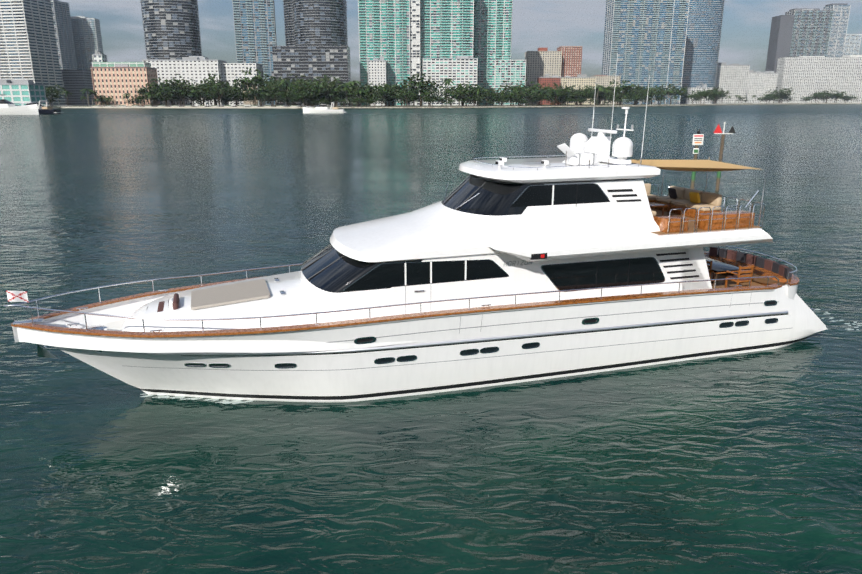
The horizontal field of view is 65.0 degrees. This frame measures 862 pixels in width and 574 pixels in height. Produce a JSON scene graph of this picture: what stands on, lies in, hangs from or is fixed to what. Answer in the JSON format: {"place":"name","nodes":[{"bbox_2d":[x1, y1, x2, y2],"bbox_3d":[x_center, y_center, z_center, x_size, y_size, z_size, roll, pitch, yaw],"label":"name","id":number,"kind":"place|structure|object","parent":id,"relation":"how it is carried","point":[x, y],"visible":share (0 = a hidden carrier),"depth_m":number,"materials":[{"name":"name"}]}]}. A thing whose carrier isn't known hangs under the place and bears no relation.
{"place":"outdoors","nodes":[
{"label":"outdoors","id":0,"kind":"place"},
{"bbox_2d":[0,104,861,573],"bbox_3d":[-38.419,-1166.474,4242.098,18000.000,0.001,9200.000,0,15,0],"label":"water","id":1,"kind":"structure","parent":0,"point":[748,462],"depth_m":18.61,"materials":[{"name":"teal liquid"}]},
{"bbox_2d":[0,94,38,114],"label":"boat","id":2,"kind":"object","parent":1,"relation":"in","point":[11,108],"depth_m":378.71,"materials":[{"name":"white"}]},
{"bbox_2d":[15,100,63,113],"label":"boat","id":3,"kind":"object","parent":1,"relation":"in","point":[46,110],"depth_m":395.56,"materials":[{"name":"black"}]},
{"bbox_2d":[303,102,344,112],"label":"white cruiser","id":4,"kind":"object","parent":1,"relation":"in","point":[318,109],"depth_m":418.78,"materials":[{"name":"white"}]},
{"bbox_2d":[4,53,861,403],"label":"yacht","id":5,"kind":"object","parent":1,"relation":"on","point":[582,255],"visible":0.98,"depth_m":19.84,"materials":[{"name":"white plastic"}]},
{"bbox_2d":[690,128,703,188],"bbox_3d":[23.847,-10.634,61.311,0.950,7.300,0.487,0,15,0],"label":"channel marker","id":6,"kind":"object","parent":1,"relation":"in","point":[698,137],"visible":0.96,"depth_m":60.59,"materials":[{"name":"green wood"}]},
{"bbox_2d":[714,122,734,190],"bbox_3d":[27.052,-11.410,63.193,2.056,7.789,0.365,0,15,0],"label":"channel marker","id":7,"kind":"object","parent":1,"relation":"in","point":[719,131],"visible":0.79,"depth_m":62.59,"materials":[{"name":"brown wood"}]},
{"bbox_2d":[0,0,861,116],"label":"sky","id":8,"kind":"structure","parent":0,"point":[550,24],"materials":[{"name":"grey"}]},
{"bbox_2d":[48,102,861,107],"bbox_3d":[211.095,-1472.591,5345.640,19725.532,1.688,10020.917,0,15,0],"label":"shore ground","id":9,"kind":"structure","parent":0,"point":[471,106],"depth_m":728.02,"materials":[{"name":"concrete"}]},
{"bbox_2d":[45,85,66,106],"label":"broadleaf tree","id":10,"kind":"object","parent":9,"relation":"on","point":[50,90],"depth_m":689.20,"materials":[{"name":"green plant"}]},
{"bbox_2d":[80,88,94,105],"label":"palm tree","id":11,"kind":"object","parent":9,"relation":"on","point":[87,89],"depth_m":688.39,"materials":[{"name":"green plant"}]},
{"bbox_2d":[87,90,97,104],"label":"palm tree","id":12,"kind":"object","parent":9,"relation":"on","point":[95,94],"depth_m":699.95,"materials":[{"name":"green plant"}]},
{"bbox_2d":[96,95,113,103],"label":"broadleaf tree","id":13,"kind":"object","parent":9,"relation":"on","point":[105,99],"depth_m":702.21,"materials":[{"name":"green plant"}]},
{"bbox_2d":[135,93,152,106],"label":"broadleaf tree","id":14,"kind":"object","parent":9,"relation":"on","point":[143,98],"depth_m":693.68,"materials":[{"name":"green plant"}]},
{"bbox_2d":[135,86,158,99],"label":"broadleaf tree","id":15,"kind":"object","parent":9,"relation":"on","point":[141,92],"depth_m":705.94,"materials":[{"name":"green plant"}]},
{"bbox_2d":[145,77,177,106],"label":"broadleaf tree","id":16,"kind":"object","parent":9,"relation":"on","point":[155,87],"depth_m":690.85,"materials":[{"name":"green plant"}]},
{"bbox_2d":[154,90,179,106],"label":"broadleaf tree","id":17,"kind":"object","parent":9,"relation":"on","point":[160,93],"depth_m":688.38,"materials":[{"name":"green plant"}]},
{"bbox_2d":[158,74,197,106],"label":"broadleaf tree","id":18,"kind":"object","parent":9,"relation":"on","point":[176,83],"depth_m":678.55,"materials":[{"name":"green plant"}]},
{"bbox_2d":[164,84,206,106],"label":"broadleaf tree","id":19,"kind":"object","parent":9,"relation":"on","point":[184,93],"depth_m":678.82,"materials":[{"name":"green plant"}]},
{"bbox_2d":[182,96,199,106],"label":"broadleaf tree","id":20,"kind":"object","parent":9,"relation":"on","point":[192,99],"depth_m":700.23,"materials":[{"name":"green plant"}]},
{"bbox_2d":[183,80,208,104],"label":"broadleaf tree","id":21,"kind":"object","parent":9,"relation":"on","point":[192,86],"depth_m":679.33,"materials":[{"name":"green plant"}]},
{"bbox_2d":[185,83,215,104],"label":"broadleaf tree","id":22,"kind":"object","parent":9,"relation":"on","point":[192,91],"depth_m":672.87,"materials":[{"name":"green plant"}]},
{"bbox_2d":[195,95,215,106],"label":"broadleaf tree","id":23,"kind":"object","parent":9,"relation":"on","point":[208,99],"depth_m":689.85,"materials":[{"name":"green plant"}]},
{"bbox_2d":[198,73,229,104],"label":"broadleaf tree","id":24,"kind":"object","parent":9,"relation":"on","point":[211,81],"depth_m":702.82,"materials":[{"name":"green plant"}]},
{"bbox_2d":[204,80,229,104],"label":"broadleaf tree","id":25,"kind":"object","parent":9,"relation":"on","point":[217,83],"depth_m":690.88,"materials":[{"name":"green plant"}]},
{"bbox_2d":[197,81,241,106],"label":"broadleaf tree","id":26,"kind":"object","parent":9,"relation":"on","point":[217,95],"depth_m":674.01,"materials":[{"name":"green plant"}]},
{"bbox_2d":[221,90,248,106],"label":"broadleaf tree","id":27,"kind":"object","parent":9,"relation":"on","point":[229,97],"depth_m":687.54,"materials":[{"name":"green plant"}]},
{"bbox_2d":[224,81,248,105],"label":"broadleaf tree","id":28,"kind":"object","parent":9,"relation":"on","point":[231,87],"depth_m":701.01,"materials":[{"name":"green plant"}]},
{"bbox_2d":[238,91,258,104],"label":"broadleaf tree","id":29,"kind":"object","parent":9,"relation":"on","point":[250,98],"depth_m":706.05,"materials":[{"name":"green plant"}]},
{"bbox_2d":[232,67,269,104],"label":"broadleaf tree","id":30,"kind":"object","parent":9,"relation":"on","point":[254,80],"depth_m":687.58,"materials":[{"name":"green plant"}]},
{"bbox_2d":[249,86,266,104],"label":"broadleaf tree","id":31,"kind":"object","parent":9,"relation":"on","point":[257,95],"depth_m":691.38,"materials":[{"name":"green plant"}]},
{"bbox_2d":[246,84,270,106],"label":"broadleaf tree","id":32,"kind":"object","parent":9,"relation":"on","point":[255,94],"depth_m":690.73,"materials":[{"name":"green plant"}]},
{"bbox_2d":[259,96,278,102],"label":"broadleaf tree","id":33,"kind":"object","parent":9,"relation":"on","point":[265,98],"depth_m":689.54,"materials":[{"name":"green plant"}]},
{"bbox_2d":[259,79,284,106],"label":"broadleaf tree","id":34,"kind":"object","parent":9,"relation":"on","point":[271,85],"depth_m":671.06,"materials":[{"name":"green plant"}]},
{"bbox_2d":[262,88,287,106],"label":"broadleaf tree","id":35,"kind":"object","parent":9,"relation":"on","point":[275,95],"depth_m":670.04,"materials":[{"name":"green plant"}]},
{"bbox_2d":[259,78,292,104],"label":"broadleaf tree","id":36,"kind":"object","parent":9,"relation":"on","point":[279,85],"depth_m":696.80,"materials":[{"name":"green plant"}]},
{"bbox_2d":[279,80,289,105],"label":"palm tree","id":37,"kind":"object","parent":9,"relation":"on","point":[285,82],"depth_m":688.67,"materials":[{"name":"green plant"}]},
{"bbox_2d":[276,88,293,106],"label":"broadleaf tree","id":38,"kind":"object","parent":9,"relation":"on","point":[283,93],"depth_m":669.74,"materials":[{"name":"green plant"}]},
{"bbox_2d":[260,74,315,105],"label":"broadleaf tree","id":39,"kind":"object","parent":9,"relation":"on","point":[279,78],"depth_m":707.69,"materials":[{"name":"green plant"}]},
{"bbox_2d":[280,90,300,104],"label":"broadleaf tree","id":40,"kind":"object","parent":9,"relation":"on","point":[289,96],"depth_m":665.83,"materials":[{"name":"green plant"}]},
{"bbox_2d":[292,88,314,106],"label":"broadleaf tree","id":41,"kind":"object","parent":9,"relation":"on","point":[301,96],"depth_m":662.89,"materials":[{"name":"green plant"}]},
{"bbox_2d":[288,75,320,105],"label":"broadleaf tree","id":42,"kind":"object","parent":9,"relation":"on","point":[310,79],"depth_m":695.45,"materials":[{"name":"green plant"}]},
{"bbox_2d":[290,79,320,105],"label":"broadleaf tree","id":43,"kind":"object","parent":9,"relation":"on","point":[296,87],"depth_m":664.03,"materials":[{"name":"green plant"}]},
{"bbox_2d":[297,84,325,106],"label":"broadleaf tree","id":44,"kind":"object","parent":9,"relation":"on","point":[315,95],"depth_m":665.22,"materials":[{"name":"green plant"}]},
{"bbox_2d":[304,89,322,106],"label":"broadleaf tree","id":45,"kind":"object","parent":9,"relation":"on","point":[319,95],"depth_m":672.08,"materials":[{"name":"green plant"}]},
{"bbox_2d":[306,75,340,100],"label":"broadleaf tree","id":46,"kind":"object","parent":9,"relation":"on","point":[332,84],"depth_m":671.64,"materials":[{"name":"green plant"}]},
{"bbox_2d":[320,82,348,106],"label":"broadleaf tree","id":47,"kind":"object","parent":9,"relation":"on","point":[332,92],"depth_m":674.28,"materials":[{"name":"green plant"}]},
{"bbox_2d":[338,84,350,106],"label":"palm tree","id":48,"kind":"object","parent":9,"relation":"on","point":[345,88],"depth_m":676.60,"materials":[{"name":"green plant"}]},
{"bbox_2d":[347,81,359,106],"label":"palm tree","id":49,"kind":"object","parent":9,"relation":"on","point":[352,82],"depth_m":701.34,"materials":[{"name":"green plant"}]},
{"bbox_2d":[337,85,369,106],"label":"broadleaf tree","id":50,"kind":"object","parent":9,"relation":"on","point":[349,97],"depth_m":702.35,"materials":[{"name":"green plant"}]},
{"bbox_2d":[348,95,363,104],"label":"broadleaf tree","id":51,"kind":"object","parent":9,"relation":"on","point":[351,98],"depth_m":675.58,"materials":[{"name":"green plant"}]},
{"bbox_2d":[349,97,365,103],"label":"broadleaf tree","id":52,"kind":"object","parent":9,"relation":"on","point":[360,102],"depth_m":676.07,"materials":[{"name":"green plant"}]},
{"bbox_2d":[337,81,381,106],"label":"broadleaf tree","id":53,"kind":"object","parent":9,"relation":"on","point":[352,87],"depth_m":684.56,"materials":[{"name":"green plant"}]},
{"bbox_2d":[357,89,387,106],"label":"broadleaf tree","id":54,"kind":"object","parent":9,"relation":"on","point":[368,94],"depth_m":685.60,"materials":[{"name":"green plant"}]},
{"bbox_2d":[367,95,384,106],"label":"broadleaf tree","id":55,"kind":"object","parent":9,"relation":"on","point":[376,99],"depth_m":681.41,"materials":[{"name":"green plant"}]},
{"bbox_2d":[370,84,399,105],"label":"broadleaf tree","id":56,"kind":"object","parent":9,"relation":"on","point":[388,92],"depth_m":704.68,"materials":[{"name":"green plant"}]},
{"bbox_2d":[373,85,400,105],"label":"broadleaf tree","id":57,"kind":"object","parent":9,"relation":"on","point":[394,93],"depth_m":708.28,"materials":[{"name":"green plant"}]},
{"bbox_2d":[373,80,405,105],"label":"broadleaf tree","id":58,"kind":"object","parent":9,"relation":"on","point":[399,88],"depth_m":724.50,"materials":[{"name":"green plant"}]},
{"bbox_2d":[396,94,411,106],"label":"broadleaf tree","id":59,"kind":"object","parent":9,"relation":"on","point":[397,97],"depth_m":704.26,"materials":[{"name":"green plant"}]},
{"bbox_2d":[396,88,416,106],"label":"broadleaf tree","id":60,"kind":"object","parent":9,"relation":"on","point":[404,97],"depth_m":697.23,"materials":[{"name":"green plant"}]},
{"bbox_2d":[399,87,416,106],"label":"broadleaf tree","id":61,"kind":"object","parent":9,"relation":"on","point":[407,94],"depth_m":688.57,"materials":[{"name":"green plant"}]},
{"bbox_2d":[401,73,441,106],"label":"broadleaf tree","id":62,"kind":"object","parent":9,"relation":"on","point":[422,84],"depth_m":697.68,"materials":[{"name":"green plant"}]},
{"bbox_2d":[57,103,796,106],"bbox_3d":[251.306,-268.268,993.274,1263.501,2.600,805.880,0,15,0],"label":"seawall","id":63,"kind":"object","parent":9,"relation":"on","point":[231,106],"depth_m":672.23,"materials":[{"name":"concrete"}]},
{"bbox_2d":[420,86,439,106],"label":"broadleaf tree","id":64,"kind":"object","parent":9,"relation":"on","point":[426,93],"depth_m":691.88,"materials":[{"name":"green plant"}]},
{"bbox_2d":[423,95,436,106],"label":"broadleaf tree","id":65,"kind":"object","parent":9,"relation":"on","point":[431,100],"depth_m":688.04,"materials":[{"name":"green plant"}]},
{"bbox_2d":[0,0,861,106],"bbox_3d":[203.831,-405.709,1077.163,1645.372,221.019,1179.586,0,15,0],"label":"skyline","id":66,"kind":"structure","parent":9,"relation":"on","point":[157,64],"depth_m":863.52,"materials":[{"name":"grey glass"}]},
{"bbox_2d":[443,78,454,105],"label":"palm tree","id":67,"kind":"object","parent":9,"relation":"on","point":[449,80],"depth_m":707.32,"materials":[{"name":"green plant"}]},
{"bbox_2d":[439,87,462,106],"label":"broadleaf tree","id":68,"kind":"object","parent":9,"relation":"on","point":[450,91],"depth_m":706.12,"materials":[{"name":"green plant"}]},
{"bbox_2d":[443,82,482,105],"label":"broadleaf tree","id":69,"kind":"object","parent":9,"relation":"on","point":[467,89],"depth_m":738.68,"materials":[{"name":"green plant"}]},
{"bbox_2d":[449,82,481,105],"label":"broadleaf tree","id":70,"kind":"object","parent":9,"relation":"on","point":[467,85],"depth_m":730.25,"materials":[{"name":"green plant"}]},
{"bbox_2d":[451,85,482,105],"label":"broadleaf tree","id":71,"kind":"object","parent":9,"relation":"on","point":[465,93],"depth_m":714.13,"materials":[{"name":"green plant"}]},
{"bbox_2d":[466,94,483,105],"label":"broadleaf tree","id":72,"kind":"object","parent":9,"relation":"on","point":[477,99],"depth_m":713.20,"materials":[{"name":"green plant"}]},
{"bbox_2d":[467,90,490,105],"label":"broadleaf tree","id":73,"kind":"object","parent":9,"relation":"on","point":[482,95],"depth_m":733.48,"materials":[{"name":"green plant"}]},
{"bbox_2d":[483,86,502,105],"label":"broadleaf tree","id":74,"kind":"object","parent":9,"relation":"on","point":[496,95],"depth_m":748.63,"materials":[{"name":"green plant"}]},
{"bbox_2d":[503,89,518,105],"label":"broadleaf tree","id":75,"kind":"object","parent":9,"relation":"on","point":[511,96],"depth_m":743.52,"materials":[{"name":"green plant"}]},
{"bbox_2d":[506,93,520,101],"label":"broadleaf tree","id":76,"kind":"object","parent":9,"relation":"on","point":[514,98],"depth_m":747.61,"materials":[{"name":"green plant"}]},
{"bbox_2d":[502,85,530,105],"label":"broadleaf tree","id":77,"kind":"object","parent":9,"relation":"on","point":[521,91],"depth_m":769.27,"materials":[{"name":"green plant"}]},
{"bbox_2d":[500,79,540,105],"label":"broadleaf tree","id":78,"kind":"object","parent":9,"relation":"on","point":[520,87],"depth_m":808.85,"materials":[{"name":"green plant"}]},
{"bbox_2d":[519,90,538,105],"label":"broadleaf tree","id":79,"kind":"object","parent":9,"relation":"on","point":[533,95],"depth_m":766.89,"materials":[{"name":"green plant"}]},
{"bbox_2d":[530,83,550,105],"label":"broadleaf tree","id":80,"kind":"object","parent":9,"relation":"on","point":[544,88],"depth_m":827.29,"materials":[{"name":"green plant"}]},
{"bbox_2d":[535,91,549,102],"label":"broadleaf tree","id":81,"kind":"object","parent":9,"relation":"on","point":[543,96],"depth_m":771.46,"materials":[{"name":"green plant"}]},
{"bbox_2d":[546,95,558,105],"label":"broadleaf tree","id":82,"kind":"object","parent":9,"relation":"on","point":[552,100],"depth_m":779.85,"materials":[{"name":"green plant"}]},
{"bbox_2d":[543,90,565,102],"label":"broadleaf tree","id":83,"kind":"object","parent":9,"relation":"on","point":[556,96],"depth_m":789.89,"materials":[{"name":"green plant"}]},
{"bbox_2d":[545,85,568,105],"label":"broadleaf tree","id":84,"kind":"object","parent":9,"relation":"on","point":[557,93],"depth_m":783.94,"materials":[{"name":"green plant"}]},
{"bbox_2d":[541,82,573,105],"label":"broadleaf tree","id":85,"kind":"object","parent":9,"relation":"on","point":[566,89],"depth_m":803.02,"materials":[{"name":"green plant"}]},
{"bbox_2d":[559,97,573,105],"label":"broadleaf tree","id":86,"kind":"object","parent":9,"relation":"on","point":[568,100],"depth_m":795.87,"materials":[{"name":"green plant"}]},
{"bbox_2d":[569,91,588,105],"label":"broadleaf tree","id":87,"kind":"object","parent":9,"relation":"on","point":[578,95],"depth_m":803.22,"materials":[{"name":"green plant"}]},
{"bbox_2d":[570,88,589,105],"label":"broadleaf tree","id":88,"kind":"object","parent":9,"relation":"on","point":[582,93],"depth_m":803.67,"materials":[{"name":"green plant"}]},
{"bbox_2d":[573,85,592,104],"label":"broadleaf tree","id":89,"kind":"object","parent":9,"relation":"on","point":[586,86],"depth_m":845.85,"materials":[{"name":"green plant"}]},
{"bbox_2d":[592,86,605,104],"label":"palm tree","id":90,"kind":"object","parent":9,"relation":"on","point":[598,88],"depth_m":842.52,"materials":[{"name":"green plant"}]},
{"bbox_2d":[587,82,613,104],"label":"broadleaf tree","id":91,"kind":"object","parent":9,"relation":"on","point":[599,91],"depth_m":868.11,"materials":[{"name":"green plant"}]},
{"bbox_2d":[589,89,615,104],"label":"broadleaf tree","id":92,"kind":"object","parent":9,"relation":"on","point":[600,93],"depth_m":855.79,"materials":[{"name":"green plant"}]},
{"bbox_2d":[608,90,622,103],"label":"broadleaf tree","id":93,"kind":"object","parent":9,"relation":"on","point":[617,97],"depth_m":848.37,"materials":[{"name":"green plant"}]},
{"bbox_2d":[610,98,623,104],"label":"broadleaf tree","id":94,"kind":"object","parent":9,"relation":"on","point":[616,101],"depth_m":844.15,"materials":[{"name":"green plant"}]},
{"bbox_2d":[603,80,636,104],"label":"broadleaf tree","id":95,"kind":"object","parent":9,"relation":"on","point":[623,86],"depth_m":861.42,"materials":[{"name":"green plant"}]},
{"bbox_2d":[623,93,640,102],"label":"broadleaf tree","id":96,"kind":"object","parent":9,"relation":"on","point":[636,96],"depth_m":857.82,"materials":[{"name":"green plant"}]},
{"bbox_2d":[628,84,645,94],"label":"broadleaf tree","id":97,"kind":"object","parent":9,"relation":"on","point":[636,87],"depth_m":896.40,"materials":[{"name":"green plant"}]},
{"bbox_2d":[635,90,650,104],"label":"broadleaf tree","id":98,"kind":"object","parent":9,"relation":"on","point":[642,94],"depth_m":868.53,"materials":[{"name":"green plant"}]},
{"bbox_2d":[639,89,657,104],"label":"broadleaf tree","id":99,"kind":"object","parent":9,"relation":"on","point":[650,98],"depth_m":877.44,"materials":[{"name":"green plant"}]},
{"bbox_2d":[638,82,666,104],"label":"broadleaf tree","id":100,"kind":"object","parent":9,"relation":"on","point":[656,92],"depth_m":885.53,"materials":[{"name":"green plant"}]},
{"bbox_2d":[656,87,670,104],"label":"broadleaf tree","id":101,"kind":"object","parent":9,"relation":"on","point":[664,95],"depth_m":972.17,"materials":[{"name":"green plant"}]},
{"bbox_2d":[657,83,688,103],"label":"broadleaf tree","id":102,"kind":"object","parent":9,"relation":"on","point":[679,92],"depth_m":970.42,"materials":[{"name":"green plant"}]},
{"bbox_2d":[685,93,702,103],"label":"broadleaf tree","id":103,"kind":"object","parent":9,"relation":"on","point":[692,96],"depth_m":1006.54,"materials":[{"name":"green plant"}]},
{"bbox_2d":[692,90,711,103],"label":"broadleaf tree","id":104,"kind":"object","parent":9,"relation":"on","point":[704,95],"depth_m":1028.19,"materials":[{"name":"green plant"}]},
{"bbox_2d":[696,88,714,101],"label":"broadleaf tree","id":105,"kind":"object","parent":9,"relation":"on","point":[706,92],"depth_m":1072.94,"materials":[{"name":"green plant"}]},
{"bbox_2d":[705,87,729,103],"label":"broadleaf tree","id":106,"kind":"object","parent":9,"relation":"on","point":[716,93],"depth_m":1069.75,"materials":[{"name":"green plant"}]},
{"bbox_2d":[760,94,772,103],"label":"broadleaf tree","id":107,"kind":"object","parent":9,"relation":"on","point":[770,97],"depth_m":1223.72,"materials":[{"name":"green plant"}]},
{"bbox_2d":[763,91,785,103],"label":"broadleaf tree","id":108,"kind":"object","parent":9,"relation":"on","point":[774,95],"depth_m":1249.76,"materials":[{"name":"green plant"}]},
{"bbox_2d":[769,87,794,102],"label":"broadleaf tree","id":109,"kind":"object","parent":9,"relation":"on","point":[787,92],"depth_m":1238.98,"materials":[{"name":"green plant"}]},
{"bbox_2d":[808,93,824,102],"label":"broadleaf tree","id":110,"kind":"object","parent":9,"relation":"on","point":[817,96],"depth_m":1306.06,"materials":[{"name":"green plant"}]},
{"bbox_2d":[815,89,841,102],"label":"broadleaf tree","id":111,"kind":"object","parent":9,"relation":"on","point":[826,92],"depth_m":1332.44,"materials":[{"name":"green plant"}]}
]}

